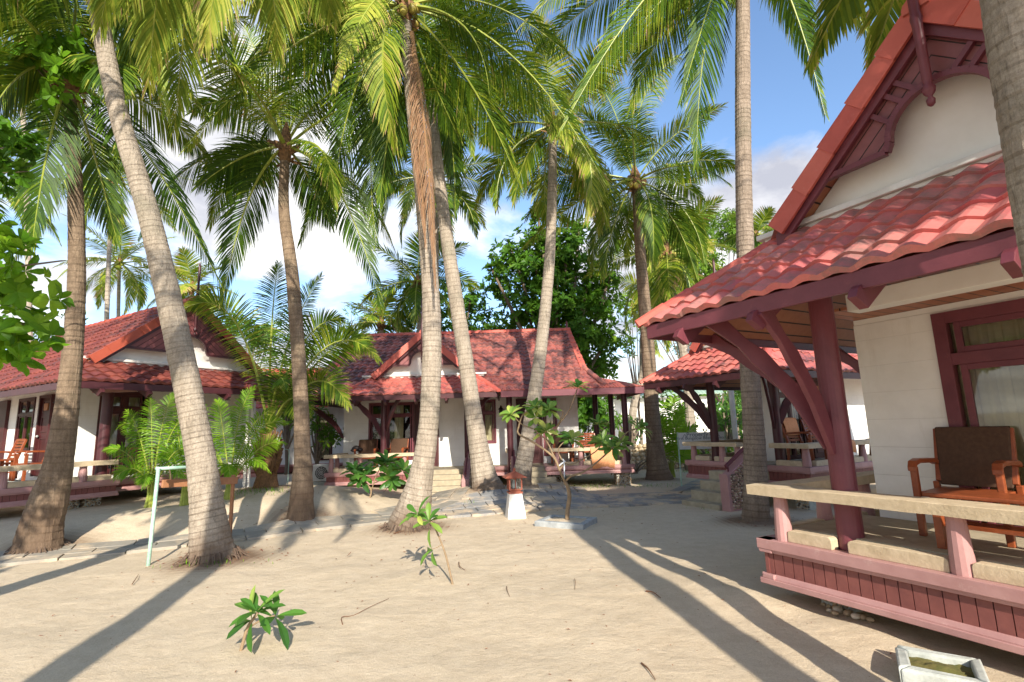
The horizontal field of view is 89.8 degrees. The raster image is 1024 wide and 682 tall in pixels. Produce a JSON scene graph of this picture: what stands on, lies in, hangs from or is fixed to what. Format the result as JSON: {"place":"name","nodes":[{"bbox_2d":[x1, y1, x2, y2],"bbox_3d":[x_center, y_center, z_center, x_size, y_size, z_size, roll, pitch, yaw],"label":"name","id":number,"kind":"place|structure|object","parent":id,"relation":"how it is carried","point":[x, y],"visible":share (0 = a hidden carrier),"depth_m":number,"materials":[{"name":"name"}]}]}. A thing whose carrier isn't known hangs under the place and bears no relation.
{"place":"outdoors","nodes":[
{"label":"outdoors","id":0,"kind":"place"},
{"bbox_2d":[0,99,92,260],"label":"coconut palm","id":1,"kind":"object","parent":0,"point":[51,227],"visible":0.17,"depth_m":22.14,"materials":[{"name":"green plant"}]},
{"bbox_2d":[1,0,119,341],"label":"coconut palm","id":2,"kind":"object","parent":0,"point":[29,304],"visible":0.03,"depth_m":18.09,"materials":[{"name":"green plant"}]},
{"bbox_2d":[53,214,177,316],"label":"coconut palm","id":3,"kind":"object","parent":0,"point":[133,285],"visible":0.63,"depth_m":31.00,"materials":[{"name":"green plant"}]},
{"bbox_2d":[38,129,195,319],"bbox_3d":[-21.356,-5.345,27.550,7.752,12.552,6.849,-2,-10,0],"label":"coconut palm","id":4,"kind":"object","parent":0,"point":[107,285],"visible":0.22,"depth_m":27.15,"materials":[{"name":"green plant"}]},
{"bbox_2d":[132,246,239,315],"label":"coconut palm","id":5,"kind":"object","parent":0,"point":[190,287],"visible":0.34,"depth_m":28.54,"materials":[{"name":"green plant"}]},
{"bbox_2d":[0,511,431,566],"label":"path","id":6,"kind":"structure","parent":0,"point":[114,548],"depth_m":9.29,"materials":[{"name":"stone"}]},
{"bbox_2d":[339,288,414,334],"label":"coconut palm","id":7,"kind":"object","parent":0,"point":[368,320],"visible":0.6,"depth_m":27.34,"materials":[{"name":"green plant"}]},
{"bbox_2d":[354,230,482,332],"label":"coconut palm","id":8,"kind":"object","parent":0,"point":[412,298],"visible":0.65,"depth_m":24.52,"materials":[{"name":"green plant"}]},
{"bbox_2d":[371,486,471,513],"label":"path","id":9,"kind":"structure","parent":0,"point":[454,495],"depth_m":12.88,"materials":[{"name":"stone"}]},
{"bbox_2d":[359,118,502,279],"bbox_3d":[-2.938,-4.269,20.933,6.575,10.081,6.496,-2,-10,0],"label":"coconut palm","id":10,"kind":"object","parent":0,"point":[473,219],"visible":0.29,"depth_m":21.27,"materials":[{"name":"green plant"}]},
{"bbox_2d":[0,0,898,409],"label":"sky","id":11,"kind":"structure","parent":0,"point":[788,126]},
{"bbox_2d":[0,430,1023,681],"bbox_3d":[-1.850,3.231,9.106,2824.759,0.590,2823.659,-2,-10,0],"label":"ground","id":12,"kind":"structure","parent":0,"point":[728,616],"depth_m":5.59,"materials":[{"name":"beige sand"}]},
{"bbox_2d":[2,314,41,342],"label":"shrub","id":13,"kind":"object","parent":12,"relation":"on","point":[5,316],"visible":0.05,"depth_m":24.79,"materials":[{"name":"green plant"}]},
{"bbox_2d":[0,115,51,198],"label":"sea almond tree","id":14,"kind":"object","parent":12,"relation":"on","point":[14,141],"visible":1,"depth_m":6.80,"materials":[{"name":"green plant"}]},
{"bbox_2d":[0,213,74,376],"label":"sea almond tree","id":15,"kind":"object","parent":12,"relation":"on","point":[17,293],"visible":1,"depth_m":6.05,"materials":[{"name":"green plant"}]},
{"bbox_2d":[0,0,253,554],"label":"coconut palm","id":16,"kind":"object","parent":12,"relation":"on","point":[40,527],"visible":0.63,"depth_m":9.42,"materials":[{"name":"green plant"}]},
{"bbox_2d":[0,24,103,115],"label":"climbing vine","id":17,"kind":"object","parent":16,"relation":"hanging from","point":[51,61],"visible":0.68,"depth_m":9.21,"materials":[{"name":"green plant"}]},
{"bbox_2d":[101,392,185,507],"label":"young palm","id":18,"kind":"object","parent":12,"relation":"on","point":[146,479],"visible":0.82,"depth_m":11.22,"materials":[{"name":"green plant"}]},
{"bbox_2d":[0,263,288,509],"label":"bungalow","id":19,"kind":"object","parent":12,"relation":"on","point":[125,364],"visible":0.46,"depth_m":13.02,"materials":[{"name":"tile"}]},
{"bbox_2d":[0,400,10,458],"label":"door","id":20,"kind":"structure","parent":19,"relation":"in","point":[5,405],"depth_m":14.53,"materials":[{"name":"red wood"}]},
{"bbox_2d":[0,459,13,480],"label":"coffee table","id":21,"kind":"object","parent":19,"relation":"on","point":[2,464],"visible":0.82,"depth_m":12.01,"materials":[{"name":"brown wood"}]},
{"bbox_2d":[0,439,26,478],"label":"armchair","id":22,"kind":"object","parent":19,"relation":"on","point":[23,442],"visible":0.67,"depth_m":12.93,"materials":[{"name":"brown wood"}]},
{"bbox_2d":[13,397,36,450],"bbox_3d":[-13.195,2.270,13.949,1.120,1.440,0.100,-7,-11,30],"label":"window","id":23,"kind":"structure","parent":19,"relation":"in","point":[20,414],"depth_m":13.97,"materials":[{"name":"red wood"}]},
{"bbox_2d":[10,450,44,480],"bbox_3d":[-11.174,2.783,12.122,0.695,0.971,0.717,-7,-11,30],"label":"armchair","id":24,"kind":"object","parent":19,"relation":"on","point":[13,473],"visible":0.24,"depth_m":11.89,"materials":[{"name":"brown wood"}]},
{"bbox_2d":[30,394,55,475],"bbox_3d":[-11.969,2.404,13.116,0.770,2.050,0.142,-7,-11,30],"label":"door","id":25,"kind":"structure","parent":19,"relation":"in","point":[45,406],"depth_m":13.17,"materials":[{"name":"red wood"}]},
{"bbox_2d":[92,392,148,474],"bbox_3d":[-10.041,2.340,13.166,0.239,2.080,1.100,-7,-11,30],"label":"door","id":26,"kind":"structure","parent":19,"relation":"in","point":[122,400],"depth_m":13.19,"materials":[{"name":"red wood"}]},
{"bbox_2d":[0,0,360,567],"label":"coconut palm","id":27,"kind":"object","parent":12,"relation":"on","point":[210,539],"visible":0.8,"depth_m":8.25,"materials":[{"name":"grey plant"}]},
{"bbox_2d":[157,404,209,505],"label":"young palm","id":28,"kind":"object","parent":12,"relation":"on","point":[184,497],"visible":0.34,"depth_m":11.17,"materials":[{"name":"green plant"}]},
{"bbox_2d":[146,466,237,565],"bbox_3d":[-5.518,2.943,8.738,0.585,1.678,1.949,-4,-10,11],"label":"swing frame","id":29,"kind":"object","parent":12,"relation":"on","point":[232,480],"visible":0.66,"depth_m":8.59,"materials":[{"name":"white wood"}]},
{"bbox_2d":[76,0,354,142],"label":"coconut palm","id":30,"kind":"object","parent":12,"relation":"on","point":[156,34],"visible":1,"depth_m":6.79,"materials":[{"name":"green plant"}]},
{"bbox_2d":[223,394,254,487],"bbox_3d":[-7.631,2.740,14.230,0.850,2.782,0.180,-2,-10,0],"label":"outdoor shower","id":31,"kind":"object","parent":12,"relation":"on","point":[245,477],"visible":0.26,"depth_m":14.25,"materials":[{"name":"grey metal"}]},
{"bbox_2d":[208,385,289,499],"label":"young palm","id":32,"kind":"object","parent":12,"relation":"on","point":[228,470],"visible":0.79,"depth_m":11.99,"materials":[{"name":"green plant"}]},
{"bbox_2d":[217,310,281,367],"bbox_3d":[-13.694,2.538,26.203,3.360,8.657,2.384,1,-10,-14],"label":"shrub","id":33,"kind":"object","parent":12,"relation":"on","point":[249,326],"visible":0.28,"depth_m":26.49,"materials":[{"name":"green plant"}]},
{"bbox_2d":[226,584,305,652],"bbox_3d":[-2.214,2.506,4.668,0.659,0.544,0.537,1,-10,-15],"label":"frangipani","id":34,"kind":"object","parent":12,"relation":"on","point":[251,605],"visible":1,"depth_m":4.63,"materials":[{"name":"green plant"}]},
{"bbox_2d":[184,259,382,488],"bbox_3d":[-5.681,0.514,13.279,4.920,6.425,2.532,-2,-10,0],"label":"coconut palm","id":35,"kind":"object","parent":12,"relation":"on","point":[354,343],"visible":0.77,"depth_m":13.33,"materials":[{"name":"green plant"}]},
{"bbox_2d":[277,360,314,474],"bbox_3d":[-9.715,3.394,22.097,1.704,5.381,3.398,6,-12,-39],"label":"shrub","id":36,"kind":"object","parent":12,"relation":"on","point":[286,433],"visible":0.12,"depth_m":22.05,"materials":[{"name":"green plant"}]},
{"bbox_2d":[255,335,338,367],"bbox_3d":[-15.025,3.884,35.862,6.357,9.268,2.575,-2,-10,0],"label":"shrub","id":37,"kind":"object","parent":12,"relation":"on","point":[283,355],"visible":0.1,"depth_m":35.82,"materials":[{"name":"green plant"}]},
{"bbox_2d":[156,21,439,521],"bbox_3d":[-4.909,-2.313,11.082,6.693,12.418,6.398,-2,-10,0],"label":"coconut palm","id":38,"kind":"object","parent":12,"relation":"on","point":[244,170],"visible":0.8,"depth_m":11.78,"materials":[{"name":"green plant"}]},
{"bbox_2d":[253,368,343,472],"bbox_3d":[-10.339,3.680,24.662,8.400,4.790,6.073,0,-10,-8],"label":"bungalow","id":39,"kind":"object","parent":12,"relation":"on","point":[337,413],"visible":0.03,"depth_m":22.63,"materials":[{"name":"wood"}]},
{"bbox_2d":[317,414,332,459],"bbox_3d":[-8.311,4.270,22.818,0.700,2.000,0.239,0,-10,-8],"label":"window","id":40,"kind":"structure","parent":39,"relation":"in","point":[321,419],"depth_m":22.81,"materials":[{"name":"red wood"}]},
{"bbox_2d":[287,401,343,463],"bbox_3d":[-6.999,3.724,19.145,2.974,3.241,1.856,-9,-12,38],"label":"shrub","id":41,"kind":"object","parent":12,"relation":"on","point":[317,454],"visible":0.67,"depth_m":18.75,"materials":[{"name":"green plant"}]},
{"bbox_2d":[313,464,334,484],"bbox_3d":[-6.222,4.580,17.108,0.800,0.940,0.323,-2,-10,0],"label":"air conditioner","id":42,"kind":"object","parent":12,"relation":"on","point":[319,471],"visible":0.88,"depth_m":17.00,"materials":[{"name":"white metal"}]},
{"bbox_2d":[337,303,368,332],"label":"shrub","id":43,"kind":"object","parent":12,"relation":"on","point":[351,315],"visible":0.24,"depth_m":42.54,"materials":[{"name":"green plant"}]},
{"bbox_2d":[339,449,410,497],"bbox_3d":[-3.397,3.378,13.011,1.932,1.224,0.826,-2,-10,0],"label":"frangipani","id":44,"kind":"object","parent":12,"relation":"on","point":[359,477],"visible":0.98,"depth_m":12.95,"materials":[{"name":"green plant"}]},
{"bbox_2d":[178,0,611,533],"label":"coconut palm","id":45,"kind":"object","parent":12,"relation":"on","point":[371,30],"visible":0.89,"depth_m":11.21,"materials":[{"name":"green plant"}]},
{"bbox_2d":[297,1,519,491],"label":"coconut palm","id":46,"kind":"object","parent":12,"relation":"on","point":[484,476],"visible":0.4,"depth_m":14.72,"materials":[{"name":"grey plant"}]},
{"bbox_2d":[399,496,453,584],"bbox_3d":[-1.107,2.518,6.462,0.521,1.069,0.607,7,-13,-44],"label":"frangipani","id":47,"kind":"object","parent":12,"relation":"on","point":[420,515],"visible":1,"depth_m":6.46,"materials":[{"name":"green plant"}]},
{"bbox_2d":[148,470,704,567],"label":"grass","id":48,"kind":"structure","parent":12,"relation":"on","point":[464,503],"depth_m":12.61,"materials":[{"name":"green plant"}]},
{"bbox_2d":[6,487,890,680],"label":"leaf litter","id":49,"kind":"object","parent":12,"relation":"on","point":[420,559],"visible":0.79,"depth_m":7.65,"materials":[{"name":"brown plant"}]},
{"bbox_2d":[385,277,525,332],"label":"broadleaf tree","id":50,"kind":"object","parent":12,"relation":"on","point":[470,299],"visible":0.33,"depth_m":27.32,"materials":[{"name":"green plant"}]},
{"bbox_2d":[307,300,643,494],"bbox_3d":[-1.546,2.190,19.803,11.402,6.310,9.030,-2,-10,0],"label":"bungalow","id":51,"kind":"object","parent":12,"relation":"on","point":[384,399],"visible":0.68,"depth_m":17.46,"materials":[{"name":"red tile"}]},
{"bbox_2d":[354,439,378,466],"bbox_3d":[-4.796,3.745,16.942,0.695,0.971,0.718,-1,-10,-6],"label":"armchair","id":52,"kind":"object","parent":51,"relation":"on","point":[369,446],"visible":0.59,"depth_m":17.20,"materials":[{"name":"brown wood"}]},
{"bbox_2d":[350,446,362,451],"bbox_3d":[-5.066,3.518,16.758,0.408,0.219,0.202,-2,-10,0],"label":"cap","id":53,"kind":"object","parent":52,"relation":"on","point":[358,448],"visible":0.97,"depth_m":16.69,"materials":[{"name":"black fabric"}]},
{"bbox_2d":[368,402,413,460],"bbox_3d":[-4.149,3.113,17.738,1.560,1.960,0.235,-2,-10,0],"label":"window","id":54,"kind":"structure","parent":51,"relation":"in","point":[399,413],"depth_m":17.74,"materials":[{"name":"red paint"}]},
{"bbox_2d":[387,438,408,465],"bbox_3d":[-3.806,3.716,16.942,0.695,0.971,0.718,-3,-10,6],"label":"armchair","id":55,"kind":"object","parent":51,"relation":"on","point":[399,445],"visible":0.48,"depth_m":17.20,"materials":[{"name":"brown wood"}]},
{"bbox_2d":[414,402,438,465],"bbox_3d":[-2.932,3.167,17.578,0.850,2.190,0.140,-2,-10,0],"label":"door","id":56,"kind":"structure","parent":51,"relation":"in","point":[416,406],"depth_m":17.57,"materials":[{"name":"red wood"}]},
{"bbox_2d":[480,399,496,442],"bbox_3d":[-0.923,2.786,17.778,0.750,1.490,0.239,-2,-10,0],"label":"window","id":57,"kind":"structure","parent":51,"relation":"in","point":[489,409],"depth_m":17.77,"materials":[{"name":"red paint"}]},
{"bbox_2d":[516,399,543,462],"bbox_3d":[0.601,3.067,17.577,0.880,2.180,0.140,-2,-10,0],"label":"door","id":58,"kind":"structure","parent":51,"relation":"in","point":[538,457],"depth_m":17.52,"materials":[{"name":"red wood"}]},
{"bbox_2d":[542,398,557,455],"bbox_3d":[1.308,2.956,17.738,0.500,1.950,0.237,-2,-10,0],"label":"window","id":59,"kind":"structure","parent":51,"relation":"in","point":[553,420],"depth_m":17.72,"materials":[{"name":"red paint"}]},
{"bbox_2d":[550,434,574,464],"bbox_3d":[1.651,3.570,17.040,0.695,0.971,0.718,-1,-10,-6],"label":"armchair","id":60,"kind":"object","parent":51,"relation":"on","point":[556,442],"visible":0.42,"depth_m":17.21,"materials":[{"name":"brown wood"}]},
{"bbox_2d":[570,451,584,461],"bbox_3d":[2.111,3.721,16.604,0.500,0.500,0.400,-2,-10,0],"label":"coffee table","id":61,"kind":"object","parent":51,"relation":"on","point":[571,457],"visible":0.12,"depth_m":16.45,"materials":[{"name":"brown wood"}]},
{"bbox_2d":[578,433,596,452],"bbox_3d":[2.551,3.543,17.040,0.695,0.971,0.718,-1,-10,-6],"label":"armchair","id":62,"kind":"object","parent":51,"relation":"on","point":[582,442],"visible":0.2,"depth_m":17.33,"materials":[{"name":"brown wood"}]},
{"bbox_2d":[589,446,614,468],"bbox_3d":[2.829,3.641,16.104,0.783,0.671,0.329,-2,-10,0],"label":"towel","id":63,"kind":"object","parent":51,"relation":"on","point":[608,459],"visible":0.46,"depth_m":15.94,"materials":[{"name":"fabric"}]},
{"bbox_2d":[502,467,526,518],"bbox_3d":[0.060,3.296,11.027,0.480,1.137,0.480,0,-10,-10],"label":"garden lantern","id":64,"kind":"object","parent":12,"relation":"on","point":[515,508],"visible":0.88,"depth_m":10.88,"materials":[{"name":"white paint"}]},
{"bbox_2d":[479,201,629,432],"bbox_3d":[2.048,-0.372,25.526,7.419,13.289,5.600,-2,-10,0],"label":"broadleaf tree","id":65,"kind":"object","parent":12,"relation":"on","point":[585,299],"visible":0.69,"depth_m":25.13,"materials":[{"name":"green plant"}]},
{"bbox_2d":[534,514,596,529],"bbox_3d":[1.064,3.579,10.015,1.010,0.227,0.800,-7,-11,28],"label":"planter","id":66,"kind":"object","parent":12,"relation":"on","point":[572,522],"visible":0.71,"depth_m":9.83,"materials":[{"name":"white concrete"}]},
{"bbox_2d":[498,378,652,519],"bbox_3d":[1.264,2.150,10.251,3.043,2.862,1.014,-2,-10,0],"label":"frangipani","id":67,"kind":"object","parent":66,"relation":"in","point":[608,444],"visible":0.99,"depth_m":10.24,"materials":[{"name":"green plant"}]},
{"bbox_2d":[458,12,675,485],"bbox_3d":[1.620,-2.695,15.942,7.375,14.780,7.314,-2,-10,0],"label":"coconut palm","id":68,"kind":"object","parent":12,"relation":"on","point":[586,180],"visible":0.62,"depth_m":15.87,"materials":[{"name":"green plant"}]},
{"bbox_2d":[579,400,621,459],"bbox_3d":[3.288,4.216,23.534,3.906,3.490,2.767,-2,-10,0],"label":"shrub","id":69,"kind":"object","parent":12,"relation":"on","point":[605,416],"visible":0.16,"depth_m":23.50,"materials":[{"name":"green plant"}]},
{"bbox_2d":[506,52,734,480],"bbox_3d":[4.323,-2.884,18.324,7.273,16.352,7.451,-7,-11,31],"label":"coconut palm","id":70,"kind":"object","parent":12,"relation":"on","point":[643,236],"visible":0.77,"depth_m":18.40,"materials":[{"name":"green plant"}]},
{"bbox_2d":[615,415,643,443],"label":"shrub","id":71,"kind":"object","parent":12,"relation":"on","point":[617,426],"visible":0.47,"depth_m":22.35,"materials":[{"name":"green plant"}]},
{"bbox_2d":[620,310,642,444],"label":"palm tree","id":72,"kind":"object","parent":12,"relation":"on","point":[626,345],"visible":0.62,"depth_m":32.94,"materials":[{"name":"green plant"}]},
{"bbox_2d":[633,459,645,473],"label":"shrub","id":73,"kind":"object","parent":12,"relation":"on","point":[637,469],"visible":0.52,"depth_m":19.84,"materials":[{"name":"green plant"}]},
{"bbox_2d":[611,260,691,444],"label":"coconut palm","id":74,"kind":"object","parent":12,"relation":"on","point":[633,406],"visible":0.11,"depth_m":27.22,"materials":[{"name":"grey plant"}]},
{"bbox_2d":[598,443,711,469],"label":"stone wall","id":75,"kind":"structure","parent":12,"relation":"on","point":[638,453],"depth_m":21.41,"materials":[{"name":"stone"}]},
{"bbox_2d":[583,194,735,470],"bbox_3d":[6.867,-0.218,21.557,7.110,12.323,6.729,-2,-10,0],"label":"coconut palm","id":76,"kind":"object","parent":12,"relation":"on","point":[668,279],"visible":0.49,"depth_m":21.08,"materials":[{"name":"green plant"}]},
{"bbox_2d":[579,390,742,438],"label":"distant woods","id":77,"kind":"object","parent":12,"relation":"on","point":[740,430],"visible":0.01,"depth_m":44.31,"materials":[{"name":"green plant"}]},
{"bbox_2d":[607,209,726,361],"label":"palm tree","id":78,"kind":"object","parent":12,"relation":"on","point":[707,271],"visible":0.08,"depth_m":34.45,"materials":[{"name":"green plant"}]},
{"bbox_2d":[645,396,699,476],"bbox_3d":[5.562,3.357,17.839,2.053,2.910,0.972,-2,-10,0],"label":"shrub","id":79,"kind":"object","parent":12,"relation":"on","point":[685,454],"visible":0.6,"depth_m":17.83,"materials":[{"name":"green plant"}]},
{"bbox_2d":[658,390,698,438],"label":"shrub","id":80,"kind":"object","parent":12,"relation":"on","point":[663,403],"visible":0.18,"depth_m":22.59,"materials":[{"name":"green plant"}]},
{"bbox_2d":[514,0,869,521],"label":"coconut palm","id":81,"kind":"object","parent":12,"relation":"on","point":[755,508],"visible":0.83,"depth_m":10.86,"materials":[{"name":"green plant"}]},
{"bbox_2d":[670,341,727,432],"bbox_3d":[16.502,2.698,40.068,7.908,11.155,3.328,-2,-10,0],"label":"shrub","id":82,"kind":"object","parent":12,"relation":"on","point":[717,399],"visible":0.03,"depth_m":39.74,"materials":[{"name":"green plant"}]},
{"bbox_2d":[676,431,726,485],"bbox_3d":[5.639,3.533,15.150,1.453,1.702,0.044,-2,-10,4],"label":"sign board","id":83,"kind":"object","parent":12,"relation":"on","point":[691,437],"visible":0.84,"depth_m":15.25,"materials":[{"name":"white wood"}]},
{"bbox_2d":[697,447,733,454],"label":"shrub","id":84,"kind":"object","parent":12,"relation":"on","point":[707,452],"visible":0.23,"depth_m":17.92,"materials":[{"name":"green plant"}]},
{"bbox_2d":[699,206,739,438],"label":"tree","id":85,"kind":"object","parent":12,"relation":"on","point":[728,226],"visible":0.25,"depth_m":39.38,"materials":[{"name":"green plant"}]},
{"bbox_2d":[700,390,742,449],"bbox_3d":[8.719,3.532,20.765,1.906,3.600,2.741,-7,-11,28],"label":"shrub","id":86,"kind":"object","parent":12,"relation":"on","point":[727,419],"visible":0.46,"depth_m":20.41,"materials":[{"name":"green plant"}]},
{"bbox_2d":[728,390,738,451],"bbox_3d":[7.470,3.161,17.177,0.180,3.200,0.171,-2,-10,0],"label":"white post","id":87,"kind":"object","parent":12,"relation":"on","point":[733,414],"visible":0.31,"depth_m":17.23,"materials":[{"name":"white paint"}]},
{"bbox_2d":[639,259,873,511],"bbox_3d":[7.683,1.018,13.957,8.270,6.150,4.035,3,-11,-28],"label":"bungalow","id":88,"kind":"object","parent":12,"relation":"on","point":[709,370],"visible":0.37,"depth_m":12.31,"materials":[{"name":"red ceramic"}]},
{"bbox_2d":[777,377,806,459],"bbox_3d":[6.793,1.889,12.669,0.950,2.000,0.238,3,-11,-28],"label":"window","id":89,"kind":"structure","parent":88,"relation":"in","point":[794,453],"depth_m":12.60,"materials":[{"name":"red wood"}]},
{"bbox_2d":[782,423,827,461],"bbox_3d":[6.745,2.294,11.896,0.695,0.971,0.717,5,-11,-33],"label":"armchair","id":90,"kind":"object","parent":88,"relation":"on","point":[788,440],"visible":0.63,"depth_m":11.83,"materials":[{"name":"brown wood"}]},
{"bbox_2d":[782,417,799,437],"bbox_3d":[6.569,2.050,12.193,0.603,0.466,0.216,5,-11,-33],"label":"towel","id":91,"kind":"object","parent":90,"relation":"on","point":[790,424],"visible":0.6,"depth_m":12.15,"materials":[{"name":"fabric"}]},
{"bbox_2d":[800,419,816,456],"bbox_3d":[7.464,2.336,12.273,0.695,0.971,0.718,2,-10,-19],"label":"armchair","id":92,"kind":"object","parent":88,"relation":"on","point":[802,422],"visible":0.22,"depth_m":12.46,"materials":[{"name":"brown wood"}]},
{"bbox_2d":[809,378,824,457],"bbox_3d":[7.790,1.925,13.029,0.850,2.010,0.142,3,-11,-28],"label":"door","id":93,"kind":"structure","parent":88,"relation":"in","point":[818,452],"depth_m":12.83,"materials":[{"name":"red wood"}]},
{"bbox_2d":[635,0,1023,655],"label":"bungalow","id":94,"kind":"object","parent":12,"relation":"on","point":[887,250],"visible":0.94,"depth_m":4.96,"materials":[{"name":"tile"}]},
{"bbox_2d":[907,426,1023,547],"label":"armchair","id":95,"kind":"object","parent":94,"relation":"on","point":[981,456],"visible":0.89,"depth_m":4.96,"materials":[{"name":"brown wood"}]},
{"bbox_2d":[922,489,1023,548],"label":"coffee table","id":96,"kind":"object","parent":94,"relation":"on","point":[970,495],"visible":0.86,"depth_m":4.27,"materials":[{"name":"brown wood"}]},
{"bbox_2d":[930,298,1023,526],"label":"window","id":97,"kind":"structure","parent":94,"relation":"in","point":[980,349],"depth_m":5.18,"materials":[{"name":"red paint"}]},
{"bbox_2d":[832,606,843,612],"bbox_3d":[3.207,2.641,5.055,0.108,0.070,0.077,-2,-10,0],"label":"pebble","id":98,"kind":"object","parent":12,"relation":"on","point":[839,609],"visible":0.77,"depth_m":5.03,"materials":[{"name":"grey stone"}]},
{"bbox_2d":[843,609,852,616],"bbox_3d":[3.230,2.614,4.936,0.096,0.062,0.069,-2,-10,0],"label":"pebble","id":99,"kind":"object","parent":12,"relation":"on","point":[846,612],"visible":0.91,"depth_m":4.92,"materials":[{"name":"stone"}]},
{"bbox_2d":[851,613,859,619],"bbox_3d":[3.231,2.587,4.829,0.093,0.060,0.064,-2,-10,0],"label":"pebble","id":100,"kind":"object","parent":12,"relation":"on","point":[855,616],"visible":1,"depth_m":4.81,"materials":[{"name":"grey stone"}]},
{"bbox_2d":[803,0,1023,277],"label":"coconut palm","id":101,"kind":"object","parent":12,"relation":"on","point":[1003,25],"visible":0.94,"depth_m":2.90,"materials":[{"name":"grey plant"}]},
{"bbox_2d":[895,645,989,681],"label":"planter","id":102,"kind":"object","parent":12,"relation":"on","point":[917,665],"visible":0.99,"depth_m":3.69,"materials":[{"name":"concrete"}]},
{"bbox_2d":[538,483,590,493],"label":"path","id":103,"kind":"structure","parent":0,"point":[572,488],"depth_m":14.23,"materials":[{"name":"grey stone"}]},
{"bbox_2d":[559,438,571,447],"bbox_3d":[1.762,3.347,16.855,0.419,0.518,0.262,-2,-10,0],"label":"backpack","id":104,"kind":"object","parent":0,"point":[568,445],"visible":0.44,"depth_m":16.76,"materials":[{"name":"black fabric"}]},
{"bbox_2d":[431,479,704,519],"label":"path","id":105,"kind":"structure","parent":0,"point":[487,502],"depth_m":12.46,"materials":[{"name":"grey stone"}]},
{"bbox_2d":[579,382,724,444],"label":"building","id":106,"kind":"structure","parent":0,"point":[699,421],"depth_m":35.13,"materials":[{"name":"white paint"}]},
{"bbox_2d":[722,205,776,254],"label":"coconut palm","id":107,"kind":"object","parent":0,"point":[766,219],"visible":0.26,"depth_m":33.06,"materials":[{"name":"green plant"}]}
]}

